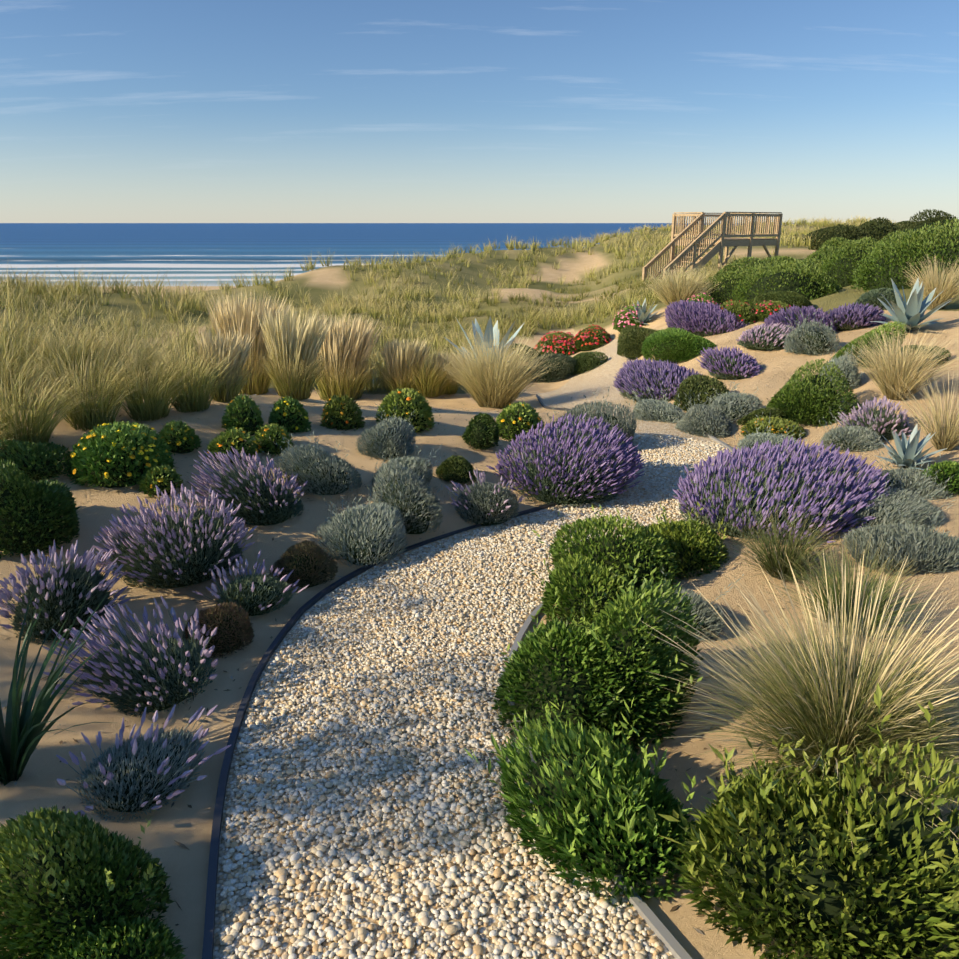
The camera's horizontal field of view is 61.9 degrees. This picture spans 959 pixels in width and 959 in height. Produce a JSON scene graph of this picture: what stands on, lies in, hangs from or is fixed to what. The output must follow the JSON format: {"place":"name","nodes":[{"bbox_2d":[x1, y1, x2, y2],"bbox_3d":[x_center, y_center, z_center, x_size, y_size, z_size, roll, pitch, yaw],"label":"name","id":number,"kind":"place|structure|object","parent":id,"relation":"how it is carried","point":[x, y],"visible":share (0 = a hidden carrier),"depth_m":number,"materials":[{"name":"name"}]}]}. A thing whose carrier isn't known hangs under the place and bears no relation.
{"place":"outdoors","nodes":[
{"label":"outdoors","id":0,"kind":"place"},
{"bbox_2d":[0,223,801,285],"bbox_3d":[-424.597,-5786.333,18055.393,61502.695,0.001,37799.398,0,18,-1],"label":"ocean","id":1,"kind":"structure","parent":0,"point":[208,253],"depth_m":393.37,"materials":[{"name":"liquid"}]},
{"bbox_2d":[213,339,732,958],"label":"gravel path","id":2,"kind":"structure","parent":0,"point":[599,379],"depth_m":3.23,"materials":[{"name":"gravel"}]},
{"bbox_2d":[0,223,958,958],"bbox_3d":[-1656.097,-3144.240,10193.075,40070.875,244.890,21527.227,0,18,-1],"label":"ground","id":3,"kind":"structure","parent":0,"point":[38,785],"depth_m":4.86,"materials":[{"name":"sand"}]},
{"bbox_2d":[0,340,61,404],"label":"marram grass","id":4,"kind":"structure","parent":3,"relation":"on","point":[5,379],"depth_m":6.21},
{"bbox_2d":[0,439,71,481],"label":"dark shrub","id":5,"kind":"object","parent":3,"relation":"on","point":[38,462],"visible":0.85,"depth_m":5.34,"materials":[{"name":"green plant"}]},
{"bbox_2d":[0,458,80,558],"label":"dark shrub","id":6,"kind":"object","parent":3,"relation":"on","point":[31,518],"visible":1,"depth_m":4.59,"materials":[{"name":"green plant"}]},
{"bbox_2d":[0,357,100,448],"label":"marram grass","id":7,"kind":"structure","parent":3,"relation":"on","point":[41,422],"depth_m":5.64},
{"bbox_2d":[0,582,110,785],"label":"strap leaf plant","id":8,"kind":"object","parent":3,"relation":"on","point":[22,734],"visible":1,"depth_m":3.04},
{"bbox_2d":[0,540,130,644],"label":"lavender","id":9,"kind":"object","parent":3,"relation":"on","point":[64,591],"visible":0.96,"depth_m":3.94,"materials":[{"name":"purple plant"}]},
{"bbox_2d":[5,322,131,386],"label":"marram grass","id":10,"kind":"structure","parent":3,"relation":"on","point":[46,355],"depth_m":6.81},
{"bbox_2d":[7,345,158,430],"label":"marram grass","id":11,"kind":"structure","parent":3,"relation":"on","point":[88,415],"depth_m":6.04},
{"bbox_2d":[0,804,174,958],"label":"green shrub","id":12,"kind":"object","parent":3,"relation":"on","point":[54,884],"visible":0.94,"depth_m":2.40,"materials":[{"name":"green plant"}]},
{"bbox_2d":[27,914,187,958],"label":"green shrub","id":13,"kind":"object","parent":3,"relation":"on","point":[161,939],"visible":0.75,"depth_m":2.32,"materials":[{"name":"green plant"}]},
{"bbox_2d":[66,421,174,487],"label":"flowering shrub","id":14,"kind":"object","parent":3,"relation":"on","point":[115,454],"visible":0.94,"depth_m":5.42,"materials":[{"name":"green plant"}]},
{"bbox_2d":[76,326,176,389],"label":"marram grass","id":15,"kind":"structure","parent":3,"relation":"on","point":[147,369],"depth_m":7.12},
{"bbox_2d":[42,596,217,716],"bbox_3d":[-1.605,0.780,3.743,0.783,0.377,0.765,0,18,-1],"label":"lavender","id":16,"kind":"object","parent":3,"relation":"on","point":[138,674],"visible":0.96,"depth_m":3.62,"materials":[{"name":"purple plant"}]},
{"bbox_2d":[56,704,230,821],"bbox_3d":[-1.314,1.061,3.083,0.664,0.286,0.616,0,18,-1],"label":"silver lavender","id":17,"kind":"object","parent":3,"relation":"on","point":[148,770],"visible":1,"depth_m":3.05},
{"bbox_2d":[81,338,221,420],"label":"marram grass","id":18,"kind":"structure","parent":3,"relation":"on","point":[152,405],"depth_m":6.35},
{"bbox_2d":[137,464,184,496],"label":"flowering shrub","id":19,"kind":"object","parent":3,"relation":"on","point":[162,477],"visible":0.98,"depth_m":5.39,"materials":[{"name":"green plant"}]},
{"bbox_2d":[91,481,256,589],"bbox_3d":[-1.809,0.298,4.735,0.962,0.515,0.997,0,18,-1],"label":"lavender","id":20,"kind":"object","parent":3,"relation":"on","point":[167,548],"visible":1,"depth_m":4.59,"materials":[{"name":"purple plant"}]},
{"bbox_2d":[158,420,201,455],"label":"shrub","id":21,"kind":"object","parent":3,"relation":"on","point":[179,437],"visible":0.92,"depth_m":5.99,"materials":[{"name":"green plant"}]},
{"bbox_2d":[128,325,255,412],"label":"marram grass","id":22,"kind":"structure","parent":3,"relation":"on","point":[188,399],"depth_m":6.64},
{"bbox_2d":[182,601,254,657],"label":"shrub","id":23,"kind":"object","parent":3,"relation":"on","point":[229,636],"visible":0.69,"depth_m":4.08,"materials":[{"name":"brown plant"}]},
{"bbox_2d":[191,326,258,402],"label":"feather grass","id":24,"kind":"object","parent":3,"relation":"on","point":[229,390],"depth_m":7.03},
{"bbox_2d":[205,426,258,463],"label":"flowering shrub","id":25,"kind":"object","parent":3,"relation":"on","point":[235,438],"visible":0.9,"depth_m":5.98,"materials":[{"name":"green plant"}]},
{"bbox_2d":[221,393,263,435],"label":"flowering shrub","id":26,"kind":"object","parent":3,"relation":"on","point":[239,413],"visible":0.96,"depth_m":6.43,"materials":[{"name":"green plant"}]},
{"bbox_2d":[184,446,307,525],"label":"lavender","id":27,"kind":"object","parent":3,"relation":"on","point":[264,500],"visible":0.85,"depth_m":5.30,"materials":[{"name":"purple plant"}]},
{"bbox_2d":[192,550,307,617],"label":"lavender","id":28,"kind":"object","parent":3,"relation":"on","point":[253,597],"visible":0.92,"depth_m":4.46,"materials":[{"name":"purple plant"}]},
{"bbox_2d":[205,289,297,394],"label":"feather grass","id":29,"kind":"object","parent":3,"relation":"on","point":[236,316],"depth_m":13.87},
{"bbox_2d":[252,423,293,455],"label":"flowering shrub","id":30,"kind":"object","parent":3,"relation":"on","point":[266,444],"visible":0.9,"depth_m":6.20,"materials":[{"name":"green plant"}]},
{"bbox_2d":[268,396,311,433],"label":"flowering shrub","id":31,"kind":"object","parent":3,"relation":"on","point":[291,415],"visible":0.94,"depth_m":6.63,"materials":[{"name":"green plant"}]},
{"bbox_2d":[255,304,337,400],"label":"feather grass","id":32,"kind":"object","parent":3,"relation":"on","point":[294,374],"depth_m":7.83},
{"bbox_2d":[269,539,338,588],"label":"shrub","id":33,"kind":"object","parent":3,"relation":"on","point":[310,566],"visible":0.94,"depth_m":4.80,"materials":[{"name":"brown plant"}]},
{"bbox_2d":[262,428,361,494],"bbox_3d":[-1.209,-0.147,5.868,0.723,0.460,0.566,0,18,-1],"label":"santolina","id":34,"kind":"object","parent":3,"relation":"on","point":[321,471],"visible":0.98,"depth_m":5.75,"materials":[{"name":"plant"}]},
{"bbox_2d":[319,394,364,430],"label":"flowering shrub","id":35,"kind":"object","parent":3,"relation":"on","point":[339,412],"visible":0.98,"depth_m":6.92,"materials":[{"name":"green plant"}]},
{"bbox_2d":[312,310,382,400],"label":"feather grass","id":36,"kind":"object","parent":3,"relation":"on","point":[345,346],"depth_m":13.15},
{"bbox_2d":[313,485,412,566],"bbox_3d":[-0.788,0.280,5.281,0.685,0.418,0.747,0,18,-1],"label":"santolina","id":37,"kind":"object","parent":3,"relation":"on","point":[362,535],"visible":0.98,"depth_m":5.20,"materials":[{"name":"plant"}]},
{"bbox_2d":[356,403,417,459],"bbox_3d":[-0.739,-0.408,6.514,0.451,0.466,0.494,10,20,28],"label":"santolina","id":38,"kind":"object","parent":3,"relation":"on","point":[395,437],"visible":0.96,"depth_m":6.44,"materials":[{"name":"plant"}]},
{"bbox_2d":[375,388,434,432],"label":"flowering shrub","id":39,"kind":"object","parent":3,"relation":"on","point":[404,403],"visible":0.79,"depth_m":7.13,"materials":[{"name":"green plant"}]},
{"bbox_2d":[378,336,433,391],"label":"feather grass","id":40,"kind":"object","parent":3,"relation":"on","point":[400,353],"depth_m":13.36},
{"bbox_2d":[371,443,445,489],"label":"santolina","id":41,"kind":"object","parent":3,"relation":"on","point":[421,465],"visible":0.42,"depth_m":5.96,"materials":[{"name":"plant"}]},
{"bbox_2d":[371,444,461,533],"bbox_3d":[-0.502,0.061,5.602,0.620,0.573,0.587,12,21,33],"label":"santolina","id":42,"kind":"object","parent":3,"relation":"on","point":[425,507],"visible":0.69,"depth_m":5.53,"materials":[{"name":"plant"}]},
{"bbox_2d":[202,394,635,958],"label":"path edging","id":43,"kind":"object","parent":3,"relation":"on","point":[208,937],"visible":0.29,"depth_m":3.44,"materials":[{"name":"grey metal"}]},
{"bbox_2d":[391,348,463,396],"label":"marram grass","id":44,"kind":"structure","parent":3,"relation":"on","point":[424,389],"depth_m":13.37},
{"bbox_2d":[0,215,895,426],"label":"dune grass","id":45,"kind":"structure","parent":3,"relation":"on","point":[56,292],"depth_m":24.61,"materials":[{"name":"plant"}]},
{"bbox_2d":[429,351,467,394],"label":"feather grass","id":46,"kind":"object","parent":3,"relation":"on","point":[452,387],"depth_m":13.67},
{"bbox_2d":[435,455,476,484],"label":"shrub","id":47,"kind":"object","parent":3,"relation":"on","point":[457,468],"visible":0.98,"depth_m":6.28,"materials":[{"name":"green plant"}]},
{"bbox_2d":[1,305,958,958],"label":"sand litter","id":48,"kind":"object","parent":3,"relation":"on","point":[539,617],"visible":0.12,"depth_m":4.27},
{"bbox_2d":[461,412,499,449],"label":"dark shrub","id":49,"kind":"object","parent":3,"relation":"on","point":[482,432],"visible":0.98,"depth_m":7.00,"materials":[{"name":"green plant"}]},
{"bbox_2d":[444,316,522,366],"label":"agave","id":50,"kind":"object","parent":3,"relation":"on","point":[477,330],"visible":0.38,"depth_m":16.85,"materials":[{"name":"grey plant"}]},
{"bbox_2d":[445,469,524,525],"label":"silver lavender","id":51,"kind":"object","parent":3,"relation":"on","point":[483,503],"visible":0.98,"depth_m":5.78,"materials":[{"name":"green plant"}]},
{"bbox_2d":[427,326,562,408],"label":"tan grass","id":52,"kind":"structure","parent":3,"relation":"on","point":[491,384],"depth_m":12.45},
{"bbox_2d":[496,401,545,441],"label":"flowering shrub","id":53,"kind":"object","parent":3,"relation":"on","point":[520,417],"visible":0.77,"depth_m":7.48,"materials":[{"name":"green plant"}]},
{"bbox_2d":[522,353,577,382],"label":"grey shrub","id":54,"kind":"object","parent":3,"relation":"on","point":[564,371],"visible":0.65,"depth_m":17.13,"materials":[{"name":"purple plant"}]},
{"bbox_2d":[534,331,579,355],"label":"flowering shrub","id":55,"kind":"object","parent":3,"relation":"on","point":[555,339],"visible":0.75,"depth_m":21.55,"materials":[{"name":"red plant"}]},
{"bbox_2d":[487,412,646,505],"bbox_3d":[0.706,-0.190,6.534,1.306,0.607,1.236,0,18,-1],"label":"lavender","id":56,"kind":"object","parent":3,"relation":"on","point":[569,465],"visible":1,"depth_m":6.32,"materials":[{"name":"purple plant"}]},
{"bbox_2d":[464,698,700,906],"bbox_3d":[0.407,1.051,2.894,0.735,0.544,0.896,-10,20,-29],"label":"green shrub","id":57,"kind":"object","parent":3,"relation":"on","point":[599,811],"visible":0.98,"depth_m":2.79,"materials":[{"name":"green plant"}]},
{"bbox_2d":[568,351,607,374],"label":"shrub","id":58,"kind":"object","parent":3,"relation":"on","point":[586,361],"visible":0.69,"depth_m":17.21,"materials":[{"name":"green plant"}]},
{"bbox_2d":[573,324,611,350],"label":"flowering shrub","id":59,"kind":"object","parent":3,"relation":"on","point":[592,337],"visible":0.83,"depth_m":21.20,"materials":[{"name":"red plant"}]},
{"bbox_2d":[547,388,641,446],"bbox_3d":[1.106,-0.625,7.861,0.964,0.579,0.823,-6,19,-17],"label":"santolina","id":60,"kind":"object","parent":3,"relation":"on","point":[626,425],"visible":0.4,"depth_m":7.75,"materials":[{"name":"plant"}]},
{"bbox_2d":[491,551,704,756],"bbox_3d":[0.526,0.752,3.469,0.976,0.862,0.767,0,18,-1],"label":"green shrub","id":61,"kind":"object","parent":3,"relation":"on","point":[596,674],"visible":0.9,"depth_m":3.38,"materials":[{"name":"green plant"}]},
{"bbox_2d":[531,505,680,629],"bbox_3d":[0.698,0.433,4.577,0.825,0.630,0.994,10,20,28],"label":"green shrub","id":62,"kind":"object","parent":3,"relation":"on","point":[583,570],"visible":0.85,"depth_m":4.52,"materials":[{"name":"green plant"}]},
{"bbox_2d":[508,359,732,958],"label":"path edging","id":63,"kind":"object","parent":3,"relation":"on","point":[670,942],"visible":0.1,"depth_m":2.57,"materials":[{"name":"silver metal"}]},
{"bbox_2d":[612,304,649,332],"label":"flowering shrub","id":64,"kind":"object","parent":3,"relation":"on","point":[621,320],"visible":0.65,"depth_m":21.22,"materials":[{"name":"pink plant"}]},
{"bbox_2d":[616,325,659,358],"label":"shrub","id":65,"kind":"object","parent":3,"relation":"on","point":[629,344],"visible":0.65,"depth_m":16.24,"materials":[{"name":"green plant"}]},
{"bbox_2d":[626,384,684,423],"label":"santolina","id":66,"kind":"object","parent":3,"relation":"on","point":[646,409],"visible":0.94,"depth_m":9.05,"materials":[{"name":"plant"}]},
{"bbox_2d":[613,357,702,402],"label":"lavender","id":67,"kind":"object","parent":3,"relation":"on","point":[636,376],"visible":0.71,"depth_m":10.63,"materials":[{"name":"purple plant"}]},
{"bbox_2d":[641,327,716,362],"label":"green shrub","id":68,"kind":"object","parent":3,"relation":"on","point":[672,345],"visible":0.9,"depth_m":12.69,"materials":[{"name":"green plant"}]},
{"bbox_2d":[629,502,729,578],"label":"green shrub","id":69,"kind":"object","parent":3,"relation":"on","point":[690,547],"visible":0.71,"depth_m":4.89,"materials":[{"name":"green plant"}]},
{"bbox_2d":[639,264,726,305],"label":"tan grass","id":70,"kind":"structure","parent":3,"relation":"on","point":[671,290],"depth_m":20.53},
{"bbox_2d":[650,567,743,641],"bbox_3d":[1.090,0.633,4.179,0.440,0.322,0.423,14,23,37],"label":"santolina","id":71,"kind":"object","parent":3,"relation":"on","point":[703,611],"visible":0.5,"depth_m":4.11,"materials":[{"name":"plant"}]},
{"bbox_2d":[673,373,729,410],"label":"shrub","id":72,"kind":"object","parent":3,"relation":"on","point":[698,383],"visible":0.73,"depth_m":9.52,"materials":[{"name":"green plant"}]},
{"bbox_2d":[675,389,733,438],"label":"santolina","id":73,"kind":"object","parent":3,"relation":"on","point":[700,420],"visible":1,"depth_m":8.40,"materials":[{"name":"plant"}]},
{"bbox_2d":[663,299,748,336],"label":"lavender","id":74,"kind":"object","parent":3,"relation":"on","point":[702,319],"visible":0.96,"depth_m":14.37,"materials":[{"name":"purple plant"}]},
{"bbox_2d":[642,212,782,282],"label":"wooden staircase platform","id":75,"kind":"structure","parent":3,"relation":"on","point":[699,241],"depth_m":31.60,"materials":[{"name":"brown wood"}]},
{"bbox_2d":[695,346,762,379],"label":"lavender","id":76,"kind":"object","parent":3,"relation":"on","point":[726,364],"visible":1,"depth_m":10.55,"materials":[{"name":"purple plant"}]},
{"bbox_2d":[704,378,762,420],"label":"santolina","id":77,"kind":"object","parent":3,"relation":"on","point":[742,407],"visible":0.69,"depth_m":8.73,"materials":[{"name":"plant"}]},
{"bbox_2d":[719,300,757,325],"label":"flowering shrub","id":78,"kind":"object","parent":3,"relation":"on","point":[740,308],"visible":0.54,"depth_m":14.46,"materials":[{"name":"green plant"}]},
{"bbox_2d":[736,322,798,350],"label":"lavender","id":79,"kind":"object","parent":3,"relation":"on","point":[762,337],"visible":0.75,"depth_m":11.73,"materials":[{"name":"purple plant"}]},
{"bbox_2d":[734,413,806,451],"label":"santolina","id":80,"kind":"object","parent":3,"relation":"on","point":[750,440],"visible":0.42,"depth_m":7.40,"materials":[{"name":"plant"}]},
{"bbox_2d":[753,300,790,321],"bbox_3d":[5.360,-3.064,14.529,0.781,0.397,0.744,0,18,-1],"label":"marigold","id":81,"kind":"object","parent":3,"relation":"on","point":[764,309],"visible":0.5,"depth_m":14.38,"materials":[{"name":"green plant"}]},
{"bbox_2d":[740,416,806,439],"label":"flowering shrub","id":82,"kind":"object","parent":3,"relation":"on","point":[776,424],"visible":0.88,"depth_m":7.88,"materials":[{"name":"green plant"}]},
{"bbox_2d":[753,291,813,307],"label":"shrub","id":83,"kind":"object","parent":3,"relation":"on","point":[791,298],"visible":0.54,"depth_m":14.96,"materials":[{"name":"green plant"}]},
{"bbox_2d":[673,436,895,545],"bbox_3d":[2.132,0.025,5.615,1.506,0.580,1.535,0,18,-1],"label":"lavender","id":84,"kind":"object","parent":3,"relation":"on","point":[820,490],"visible":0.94,"depth_m":5.39,"materials":[{"name":"purple plant"}]},
{"bbox_2d":[718,502,860,585],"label":"tussock grass","id":85,"kind":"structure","parent":3,"relation":"on","point":[770,565],"depth_m":4.60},
{"bbox_2d":[761,304,837,331],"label":"lavender","id":86,"kind":"object","parent":3,"relation":"on","point":[792,314],"visible":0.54,"depth_m":12.06,"materials":[{"name":"purple plant"}]},
{"bbox_2d":[641,545,958,848],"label":"ornamental grass","id":87,"kind":"object","parent":3,"relation":"on","point":[823,704],"depth_m":2.92,"materials":[{"name":"plant"}]},
{"bbox_2d":[658,682,958,958],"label":"green shrub","id":88,"kind":"object","parent":3,"relation":"on","point":[804,874],"visible":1,"depth_m":2.33,"materials":[{"name":"green plant"}]},
{"bbox_2d":[781,310,840,355],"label":"santolina","id":89,"kind":"object","parent":3,"relation":"on","point":[811,339],"visible":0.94,"depth_m":10.84,"materials":[{"name":"plant"}]},
{"bbox_2d":[765,358,862,426],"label":"green shrub","id":90,"kind":"object","parent":3,"relation":"on","point":[810,399],"visible":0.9,"depth_m":8.20,"materials":[{"name":"green plant"}]},
{"bbox_2d":[702,209,958,308],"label":"hedge shrubs","id":91,"kind":"object","parent":3,"relation":"on","point":[871,254],"visible":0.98,"depth_m":17.33,"materials":[{"name":"green plant"}]},
{"bbox_2d":[820,344,864,389],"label":"santolina","id":92,"kind":"object","parent":3,"relation":"on","point":[850,370],"visible":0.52,"depth_m":9.12,"materials":[{"name":"plant"}]},
{"bbox_2d":[819,406,883,452],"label":"santolina","id":93,"kind":"object","parent":3,"relation":"on","point":[845,438],"visible":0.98,"depth_m":7.17,"materials":[{"name":"plant"}]},
{"bbox_2d":[825,302,887,330],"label":"lavender","id":94,"kind":"object","parent":3,"relation":"on","point":[856,316],"visible":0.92,"depth_m":12.09,"materials":[{"name":"purple plant"}]},
{"bbox_2d":[761,534,958,651],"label":"tussock grass","id":95,"kind":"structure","parent":3,"relation":"on","point":[884,598],"depth_m":3.99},
{"bbox_2d":[830,321,906,367],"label":"green shrub","id":96,"kind":"object","parent":3,"relation":"on","point":[883,329],"visible":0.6,"depth_m":9.85,"materials":[{"name":"green plant"}]},
{"bbox_2d":[837,396,911,439],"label":"lavender","id":97,"kind":"object","parent":3,"relation":"on","point":[887,420],"visible":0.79,"depth_m":7.39,"materials":[{"name":"purple plant"}]},
{"bbox_2d":[854,288,902,310],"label":"grey shrub","id":98,"kind":"object","parent":3,"relation":"on","point":[872,297],"visible":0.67,"depth_m":13.20,"materials":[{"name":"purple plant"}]},
{"bbox_2d":[840,324,958,399],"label":"tan grass","id":99,"kind":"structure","parent":3,"relation":"on","point":[890,372],"depth_m":8.29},
{"bbox_2d":[841,502,958,574],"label":"santolina","id":100,"kind":"object","parent":3,"relation":"on","point":[921,547],"visible":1,"depth_m":4.53,"materials":[{"name":"plant"}]},
{"bbox_2d":[850,469,956,528],"bbox_3d":[2.777,0.092,5.275,0.731,0.347,0.591,-8,19,-22],"label":"santolina","id":101,"kind":"object","parent":3,"relation":"on","point":[921,509],"visible":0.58,"depth_m":5.18,"materials":[{"name":"plant"}]},
{"bbox_2d":[865,447,952,500],"bbox_3d":[3.050,-0.071,5.735,0.631,0.363,0.603,0,18,-1],"label":"santolina","id":102,"kind":"object","parent":3,"relation":"on","point":[902,478],"visible":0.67,"depth_m":5.62,"materials":[{"name":"plant"}]},
{"bbox_2d":[874,424,946,469],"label":"agave","id":103,"kind":"object","parent":3,"relation":"on","point":[910,453],"visible":0.88,"depth_m":6.29,"materials":[{"name":"green plant"}]},
{"bbox_2d":[870,277,954,331],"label":"agave","id":104,"kind":"object","parent":3,"relation":"on","point":[912,310],"visible":0.92,"depth_m":10.97,"materials":[{"name":"green plant"}]},
{"bbox_2d":[881,370,958,450],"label":"tan grass","id":105,"kind":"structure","parent":3,"relation":"on","point":[949,439],"depth_m":6.59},
{"bbox_2d":[900,254,958,309],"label":"tan grass","id":106,"kind":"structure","parent":3,"relation":"on","point":[946,294],"depth_m":12.18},
{"bbox_2d":[920,460,958,495],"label":"green shrub","id":107,"kind":"object","parent":3,"relation":"on","point":[947,470],"visible":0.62,"depth_m":5.65,"materials":[{"name":"green plant"}]},
{"bbox_2d":[0,0,958,222],"label":"sky","id":108,"kind":"structure","parent":0,"point":[112,111],"materials":[{"name":"blue"}]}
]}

